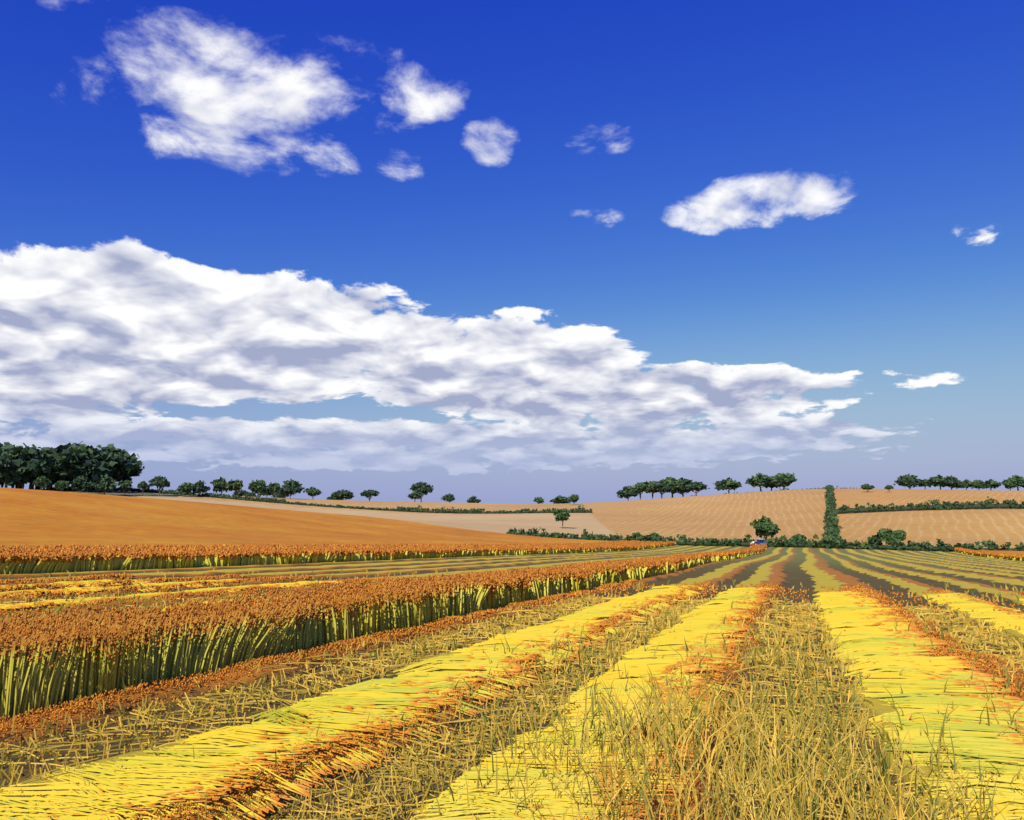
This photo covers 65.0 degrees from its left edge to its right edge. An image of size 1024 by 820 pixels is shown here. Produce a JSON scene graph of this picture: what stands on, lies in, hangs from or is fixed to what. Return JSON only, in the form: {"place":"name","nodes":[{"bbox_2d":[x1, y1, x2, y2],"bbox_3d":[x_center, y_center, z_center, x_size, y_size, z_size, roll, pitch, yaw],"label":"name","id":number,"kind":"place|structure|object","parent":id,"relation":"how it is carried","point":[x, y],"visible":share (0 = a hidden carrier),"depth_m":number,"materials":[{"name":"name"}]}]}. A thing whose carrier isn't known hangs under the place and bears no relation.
{"place":"outdoors","nodes":[
{"label":"outdoors","id":0,"kind":"place"},
{"bbox_2d":[2,544,402,554],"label":"crop stems","id":1,"kind":"object","parent":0,"point":[134,546],"visible":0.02,"depth_m":51.44,"materials":[{"name":"plant"}]},
{"bbox_2d":[0,487,608,573],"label":"field","id":2,"kind":"structure","parent":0,"point":[35,518],"depth_m":122.41,"materials":[{"name":"orange soil"}]},
{"bbox_2d":[0,559,682,720],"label":"crop stems","id":3,"kind":"object","parent":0,"point":[110,675],"visible":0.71,"depth_m":11.33,"materials":[{"name":"plant"}]},
{"bbox_2d":[0,556,685,673],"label":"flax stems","id":4,"kind":"object","parent":3,"relation":"attached to","point":[569,570],"visible":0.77,"depth_m":14.12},
{"bbox_2d":[0,0,1023,503],"label":"sky","id":5,"kind":"structure","parent":0,"point":[492,251],"materials":[{"name":"blue"}]},
{"bbox_2d":[33,488,1023,551],"bbox_3d":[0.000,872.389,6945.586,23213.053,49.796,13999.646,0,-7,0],"label":"ground","id":6,"kind":"structure","parent":0,"point":[789,513],"depth_m":444.58,"materials":[{"name":"beige soil"}]},
{"bbox_2d":[0,444,13,450],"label":"tree","id":7,"kind":"object","parent":6,"relation":"on","point":[4,447],"visible":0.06,"depth_m":608.80,"materials":[{"name":"green plant"}]},
{"bbox_2d":[0,442,14,487],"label":"tree","id":8,"kind":"object","parent":6,"relation":"on","point":[6,444],"depth_m":632.17,"materials":[{"name":"green plant"}]},
{"bbox_2d":[0,448,37,487],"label":"tree","id":9,"kind":"object","parent":6,"relation":"on","point":[8,474],"visible":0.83,"depth_m":581.72,"materials":[{"name":"green plant"}]},
{"bbox_2d":[0,471,37,488],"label":"tree","id":10,"kind":"object","parent":6,"relation":"on","point":[19,483],"visible":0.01,"depth_m":600.55,"materials":[{"name":"green plant"}]},
{"bbox_2d":[7,446,38,487],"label":"tree","id":11,"kind":"object","parent":6,"relation":"on","point":[12,485],"visible":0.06,"depth_m":610.02,"materials":[{"name":"green plant"}]},
{"bbox_2d":[0,443,53,488],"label":"tree","id":12,"kind":"object","parent":6,"relation":"on","point":[35,467],"visible":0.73,"depth_m":589.02,"materials":[{"name":"green plant"}]},
{"bbox_2d":[29,452,45,488],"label":"tree","id":13,"kind":"object","parent":6,"relation":"on","point":[31,486],"visible":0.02,"depth_m":605.86,"materials":[{"name":"green plant"}]},
{"bbox_2d":[32,476,51,489],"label":"bush","id":14,"kind":"object","parent":6,"relation":"on","point":[43,482],"visible":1,"depth_m":559.40,"materials":[{"name":"green plant"}]},
{"bbox_2d":[32,448,59,490],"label":"tree","id":15,"kind":"object","parent":6,"relation":"on","point":[47,453],"visible":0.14,"depth_m":607.55,"materials":[{"name":"green plant"}]},
{"bbox_2d":[39,447,71,489],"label":"tree","id":16,"kind":"object","parent":6,"relation":"on","point":[47,448],"depth_m":630.63,"materials":[{"name":"green plant"}]},
{"bbox_2d":[54,480,68,490],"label":"bush","id":17,"kind":"object","parent":6,"relation":"on","point":[61,485],"visible":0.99,"depth_m":561.56,"materials":[{"name":"green plant"}]},
{"bbox_2d":[50,445,110,491],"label":"tree","id":18,"kind":"object","parent":6,"relation":"on","point":[83,460],"visible":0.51,"depth_m":600.75,"materials":[{"name":"green plant"}]},
{"bbox_2d":[70,476,92,492],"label":"bush","id":19,"kind":"object","parent":6,"relation":"on","point":[80,483],"visible":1,"depth_m":576.90,"materials":[{"name":"green plant"}]},
{"bbox_2d":[45,441,119,490],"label":"tree","id":20,"kind":"object","parent":6,"relation":"on","point":[60,467],"visible":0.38,"depth_m":596.45,"materials":[{"name":"green plant"}]},
{"bbox_2d":[53,449,119,491],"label":"tree","id":21,"kind":"object","parent":6,"relation":"on","point":[94,473],"visible":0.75,"depth_m":604.53,"materials":[{"name":"green plant"}]},
{"bbox_2d":[91,474,116,494],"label":"tree","id":22,"kind":"object","parent":6,"relation":"on","point":[106,483],"visible":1,"depth_m":576.25,"materials":[{"name":"green plant"}]},
{"bbox_2d":[98,447,122,490],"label":"tree","id":23,"kind":"object","parent":6,"relation":"on","point":[108,451],"visible":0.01,"depth_m":654.52,"materials":[{"name":"green plant"}]},
{"bbox_2d":[92,472,141,482],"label":"tree","id":24,"kind":"object","parent":6,"relation":"on","point":[134,475],"visible":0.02,"depth_m":676.64,"materials":[{"name":"green plant"}]},
{"bbox_2d":[96,444,141,482],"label":"tree","id":25,"kind":"object","parent":6,"relation":"on","point":[109,447],"visible":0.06,"depth_m":670.82,"materials":[{"name":"green plant"}]},
{"bbox_2d":[101,450,144,489],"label":"tree","id":26,"kind":"object","parent":6,"relation":"on","point":[125,463],"visible":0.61,"depth_m":629.62,"materials":[{"name":"green plant"}]},
{"bbox_2d":[117,480,131,495],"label":"tree","id":27,"kind":"object","parent":6,"relation":"on","point":[126,485],"visible":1,"depth_m":588.14,"materials":[{"name":"green plant"}]},
{"bbox_2d":[137,481,149,495],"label":"tree","id":28,"kind":"object","parent":6,"relation":"on","point":[143,485],"visible":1,"depth_m":601.03,"materials":[{"name":"green plant"}]},
{"bbox_2d":[148,475,169,495],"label":"tree","id":29,"kind":"object","parent":6,"relation":"on","point":[160,482],"visible":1,"depth_m":608.23,"materials":[{"name":"green plant"}]},
{"bbox_2d":[176,482,193,496],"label":"tree","id":30,"kind":"object","parent":6,"relation":"on","point":[185,487],"visible":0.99,"depth_m":613.33,"materials":[{"name":"green plant"}]},
{"bbox_2d":[192,480,210,495],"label":"tree","id":31,"kind":"object","parent":6,"relation":"on","point":[199,487],"visible":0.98,"depth_m":622.60,"materials":[{"name":"green plant"}]},
{"bbox_2d":[210,477,230,493],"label":"tree","id":32,"kind":"object","parent":6,"relation":"on","point":[220,484],"visible":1,"depth_m":636.31,"materials":[{"name":"green plant"}]},
{"bbox_2d":[228,479,242,494],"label":"tree","id":33,"kind":"object","parent":6,"relation":"on","point":[236,485],"visible":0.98,"depth_m":645.00,"materials":[{"name":"green plant"}]},
{"bbox_2d":[233,490,249,495],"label":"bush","id":34,"kind":"object","parent":6,"relation":"on","point":[241,492],"visible":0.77,"depth_m":815.89,"materials":[{"name":"green plant"}]},
{"bbox_2d":[247,492,255,496],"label":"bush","id":35,"kind":"object","parent":6,"relation":"on","point":[252,494],"visible":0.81,"depth_m":802.74,"materials":[{"name":"green plant"}]},
{"bbox_2d":[248,479,267,495],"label":"tree","id":36,"kind":"object","parent":6,"relation":"on","point":[258,486],"visible":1,"depth_m":656.23,"materials":[{"name":"green plant"}]},
{"bbox_2d":[258,488,273,495],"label":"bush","id":37,"kind":"object","parent":6,"relation":"on","point":[264,494],"visible":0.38,"depth_m":760.14,"materials":[{"name":"green plant"}]},
{"bbox_2d":[267,482,281,495],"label":"tree","id":38,"kind":"object","parent":6,"relation":"on","point":[274,487],"visible":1,"depth_m":665.46,"materials":[{"name":"green plant"}]},
{"bbox_2d":[271,490,288,497],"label":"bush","id":39,"kind":"object","parent":6,"relation":"on","point":[278,496],"visible":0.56,"depth_m":815.45,"materials":[{"name":"green plant"}]},
{"bbox_2d":[281,479,304,497],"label":"tree","id":40,"kind":"object","parent":6,"relation":"on","point":[291,487],"visible":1,"depth_m":674.00,"materials":[{"name":"green plant"}]},
{"bbox_2d":[0,583,592,711],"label":"crop stems","id":41,"kind":"object","parent":6,"relation":"on","point":[105,628],"visible":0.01,"depth_m":10.41,"materials":[{"name":"plant"}]},
{"bbox_2d":[305,486,320,498],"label":"tree","id":42,"kind":"object","parent":6,"relation":"on","point":[312,491],"visible":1,"depth_m":749.44,"materials":[{"name":"green plant"}]},
{"bbox_2d":[53,486,592,513],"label":"hedge","id":43,"kind":"object","parent":6,"relation":"on","point":[401,508],"visible":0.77,"depth_m":565.28,"materials":[{"name":"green plant"}]},
{"bbox_2d":[327,493,341,499],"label":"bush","id":44,"kind":"object","parent":6,"relation":"on","point":[331,497],"visible":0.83,"depth_m":845.14,"materials":[{"name":"green plant"}]},
{"bbox_2d":[0,544,674,573],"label":"flax stems","id":45,"kind":"object","parent":6,"relation":"on","point":[65,566],"visible":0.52,"depth_m":48.61,"materials":[{"name":"plant"}]},
{"bbox_2d":[0,540,667,554],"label":"crop seed heads","id":46,"kind":"object","parent":45,"relation":"attached to","point":[72,548],"visible":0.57,"depth_m":64.56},
{"bbox_2d":[0,541,675,563],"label":"crop seed heads","id":47,"kind":"object","parent":45,"relation":"on","point":[20,557],"visible":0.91,"depth_m":54.00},
{"bbox_2d":[332,489,354,499],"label":"tree","id":48,"kind":"object","parent":6,"relation":"on","point":[343,494],"visible":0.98,"depth_m":841.26,"materials":[{"name":"green plant"}]},
{"bbox_2d":[360,490,379,500],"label":"tree","id":49,"kind":"object","parent":6,"relation":"on","point":[367,494],"visible":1,"depth_m":780.57,"materials":[{"name":"green plant"}]},
{"bbox_2d":[408,491,423,501],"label":"tree","id":50,"kind":"object","parent":6,"relation":"on","point":[415,495],"visible":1,"depth_m":730.75,"materials":[{"name":"green plant"}]},
{"bbox_2d":[409,481,433,501],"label":"tree","id":51,"kind":"object","parent":6,"relation":"on","point":[422,487],"visible":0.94,"depth_m":766.76,"materials":[{"name":"green plant"}]},
{"bbox_2d":[441,493,454,502],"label":"tree","id":52,"kind":"object","parent":6,"relation":"on","point":[449,497],"visible":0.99,"depth_m":801.57,"materials":[{"name":"green plant"}]},
{"bbox_2d":[467,496,480,502],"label":"tree","id":53,"kind":"object","parent":6,"relation":"on","point":[473,499],"visible":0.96,"depth_m":845.92,"materials":[{"name":"green plant"}]},
{"bbox_2d":[0,579,1023,819],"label":"cut crop rows","id":54,"kind":"object","parent":6,"relation":"on","point":[179,776],"visible":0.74,"depth_m":8.25,"materials":[{"name":"yellow plant"}]},
{"bbox_2d":[0,573,1023,819],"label":"swath seed heads","id":55,"kind":"object","parent":54,"relation":"on","point":[544,599],"visible":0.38,"depth_m":13.72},
{"bbox_2d":[0,545,1023,819],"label":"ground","id":56,"kind":"structure","parent":6,"relation":"on","point":[814,571],"depth_m":18.38,"materials":[{"name":"soil"}]},
{"bbox_2d":[0,587,1023,819],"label":"cut crop rows","id":57,"kind":"object","parent":6,"relation":"on","point":[999,639],"visible":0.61,"depth_m":9.71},
{"bbox_2d":[1,568,1023,819],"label":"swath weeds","id":58,"kind":"object","parent":6,"relation":"on","point":[761,738],"visible":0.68,"depth_m":6.91,"materials":[{"name":"yellow plant"}]},
{"bbox_2d":[533,497,544,503],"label":"tree","id":59,"kind":"object","parent":6,"relation":"on","point":[538,500],"visible":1,"depth_m":817.75,"materials":[{"name":"green plant"}]},
{"bbox_2d":[549,495,570,503],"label":"tree","id":60,"kind":"object","parent":6,"relation":"on","point":[559,499],"visible":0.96,"depth_m":857.10,"materials":[{"name":"green plant"}]},
{"bbox_2d":[553,508,570,527],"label":"tree","id":61,"kind":"object","parent":6,"relation":"on","point":[562,515],"visible":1,"depth_m":325.88,"materials":[{"name":"green plant"}]},
{"bbox_2d":[567,494,578,502],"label":"tree","id":62,"kind":"object","parent":6,"relation":"on","point":[573,498],"visible":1,"depth_m":632.41,"materials":[{"name":"green plant"}]},
{"bbox_2d":[615,486,637,500],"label":"tree","id":63,"kind":"object","parent":6,"relation":"on","point":[626,492],"visible":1,"depth_m":745.49,"materials":[{"name":"green plant"}]},
{"bbox_2d":[632,482,649,499],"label":"tree","id":64,"kind":"object","parent":6,"relation":"on","point":[638,487],"visible":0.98,"depth_m":746.33,"materials":[{"name":"green plant"}]},
{"bbox_2d":[641,480,658,498],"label":"tree","id":65,"kind":"object","parent":6,"relation":"on","point":[647,483],"visible":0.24,"depth_m":756.05,"materials":[{"name":"green plant"}]},
{"bbox_2d":[648,532,658,536],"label":"bush","id":66,"kind":"object","parent":6,"relation":"on","point":[654,534],"visible":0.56,"depth_m":254.57,"materials":[{"name":"green plant"}]},
{"bbox_2d":[648,481,674,497],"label":"tree","id":67,"kind":"object","parent":6,"relation":"on","point":[663,487],"visible":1,"depth_m":739.29,"materials":[{"name":"green plant"}]},
{"bbox_2d":[660,476,685,497],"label":"tree","id":68,"kind":"object","parent":6,"relation":"on","point":[677,485],"visible":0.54,"depth_m":753.66,"materials":[{"name":"green plant"}]},
{"bbox_2d":[673,477,692,496],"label":"tree","id":69,"kind":"object","parent":6,"relation":"on","point":[687,482],"visible":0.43,"depth_m":757.20,"materials":[{"name":"green plant"}]},
{"bbox_2d":[685,481,709,495],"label":"tree","id":70,"kind":"object","parent":6,"relation":"on","point":[696,486],"visible":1,"depth_m":744.37,"materials":[{"name":"green plant"}]},
{"bbox_2d":[713,477,741,493],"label":"tree","id":71,"kind":"object","parent":6,"relation":"on","point":[729,484],"visible":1,"depth_m":754.42,"materials":[{"name":"green plant"}]},
{"bbox_2d":[749,538,767,547],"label":"tractor","id":72,"kind":"object","parent":6,"relation":"on","point":[758,541],"visible":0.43,"depth_m":207.07,"materials":[{"name":"blue paint"}]},
{"bbox_2d":[745,472,775,490],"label":"tree","id":73,"kind":"object","parent":6,"relation":"on","point":[759,480],"visible":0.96,"depth_m":758.33,"materials":[{"name":"green plant"}]},
{"bbox_2d":[505,527,1023,551],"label":"field hedge","id":74,"kind":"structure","parent":6,"relation":"on","point":[896,544],"depth_m":215.42,"materials":[{"name":"green plant"}]},
{"bbox_2d":[750,515,780,540],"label":"tree","id":75,"kind":"object","parent":6,"relation":"on","point":[764,526],"visible":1,"depth_m":234.80,"materials":[{"name":"green plant"}]},
{"bbox_2d":[691,485,850,495],"bbox_3d":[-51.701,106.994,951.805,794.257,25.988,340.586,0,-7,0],"label":"hedge","id":76,"kind":"object","parent":6,"relation":"on","point":[793,489],"visible":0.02,"depth_m":810.35,"materials":[{"name":"green plant"}]},
{"bbox_2d":[764,476,780,490],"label":"tree","id":77,"kind":"object","parent":6,"relation":"on","point":[775,486],"visible":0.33,"depth_m":757.02,"materials":[{"name":"green plant"}]},
{"bbox_2d":[771,473,796,489],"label":"tree","id":78,"kind":"object","parent":6,"relation":"on","point":[783,480],"visible":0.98,"depth_m":749.58,"materials":[{"name":"green plant"}]},
{"bbox_2d":[792,534,806,540],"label":"bush","id":79,"kind":"object","parent":6,"relation":"on","point":[796,537],"visible":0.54,"depth_m":233.46,"materials":[{"name":"green plant"}]},
{"bbox_2d":[820,484,845,548],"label":"hedge","id":80,"kind":"object","parent":6,"relation":"on","point":[831,526],"depth_m":339.98,"materials":[{"name":"green plant"}]},
{"bbox_2d":[860,484,874,491],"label":"tree","id":81,"kind":"object","parent":6,"relation":"on","point":[867,487],"visible":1,"depth_m":581.50,"materials":[{"name":"green plant"}]},
{"bbox_2d":[867,528,906,545],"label":"bush","id":82,"kind":"object","parent":6,"relation":"on","point":[884,534],"visible":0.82,"depth_m":218.94,"materials":[{"name":"green plant"}]},
{"bbox_2d":[884,485,893,490],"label":"tree","id":83,"kind":"object","parent":6,"relation":"on","point":[889,487],"visible":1,"depth_m":576.39,"materials":[{"name":"green plant"}]},
{"bbox_2d":[893,474,921,488],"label":"tree","id":84,"kind":"object","parent":6,"relation":"on","point":[908,481],"visible":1,"depth_m":732.43,"materials":[{"name":"green plant"}]},
{"bbox_2d":[919,479,928,488],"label":"tree","id":85,"kind":"object","parent":6,"relation":"on","point":[923,482],"visible":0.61,"depth_m":735.84,"materials":[{"name":"green plant"}]},
{"bbox_2d":[829,496,1023,513],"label":"hedge","id":86,"kind":"object","parent":6,"relation":"on","point":[1007,504],"depth_m":397.39,"materials":[{"name":"green plant"}]},
{"bbox_2d":[925,475,952,489],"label":"tree","id":87,"kind":"object","parent":6,"relation":"on","point":[938,480],"visible":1,"depth_m":715.46,"materials":[{"name":"green plant"}]},
{"bbox_2d":[941,475,961,489],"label":"tree","id":88,"kind":"object","parent":6,"relation":"on","point":[954,480],"visible":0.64,"depth_m":716.34,"materials":[{"name":"green plant"}]},
{"bbox_2d":[957,479,973,489],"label":"tree","id":89,"kind":"object","parent":6,"relation":"on","point":[966,483],"visible":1,"depth_m":707.42,"materials":[{"name":"green plant"}]},
{"bbox_2d":[971,479,982,489],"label":"tree","id":90,"kind":"object","parent":6,"relation":"on","point":[976,484],"visible":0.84,"depth_m":716.90,"materials":[{"name":"green plant"}]},
{"bbox_2d":[956,551,1023,560],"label":"flax stems","id":91,"kind":"object","parent":6,"relation":"on","point":[1005,558],"visible":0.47,"depth_m":158.67,"materials":[{"name":"yellow plant"}]},
{"bbox_2d":[954,547,1023,558],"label":"flax heads","id":92,"kind":"object","parent":91,"relation":"on","point":[986,553],"visible":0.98,"depth_m":164.52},
{"bbox_2d":[980,479,1000,489],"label":"tree","id":93,"kind":"object","parent":6,"relation":"on","point":[990,484],"visible":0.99,"depth_m":708.61,"materials":[{"name":"green plant"}]},
{"bbox_2d":[975,550,1023,554],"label":"standing crop","id":94,"kind":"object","parent":6,"relation":"on","point":[1015,552],"visible":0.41,"depth_m":187.54,"materials":[{"name":"plant"}]},
{"bbox_2d":[1000,479,1017,490],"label":"tree","id":95,"kind":"object","parent":6,"relation":"on","point":[1008,484],"visible":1,"depth_m":700.89,"materials":[{"name":"green plant"}]},
{"bbox_2d":[1004,475,1023,490],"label":"tree","id":96,"kind":"object","parent":6,"relation":"on","point":[1017,480],"visible":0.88,"depth_m":701.79,"materials":[{"name":"green plant"}]},
{"bbox_2d":[677,548,766,570],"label":"flax stems","id":97,"kind":"object","parent":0,"point":[693,563],"visible":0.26,"depth_m":79.50,"materials":[{"name":"yellow plant"}]},
{"bbox_2d":[640,544,760,557],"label":"flax seed heads","id":98,"kind":"object","parent":97,"relation":"attached to","point":[680,554],"visible":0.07,"depth_m":79.75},
{"bbox_2d":[670,544,766,563],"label":"standing crop","id":99,"kind":"object","parent":97,"relation":"attached to","point":[721,554],"visible":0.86,"depth_m":87.21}
]}

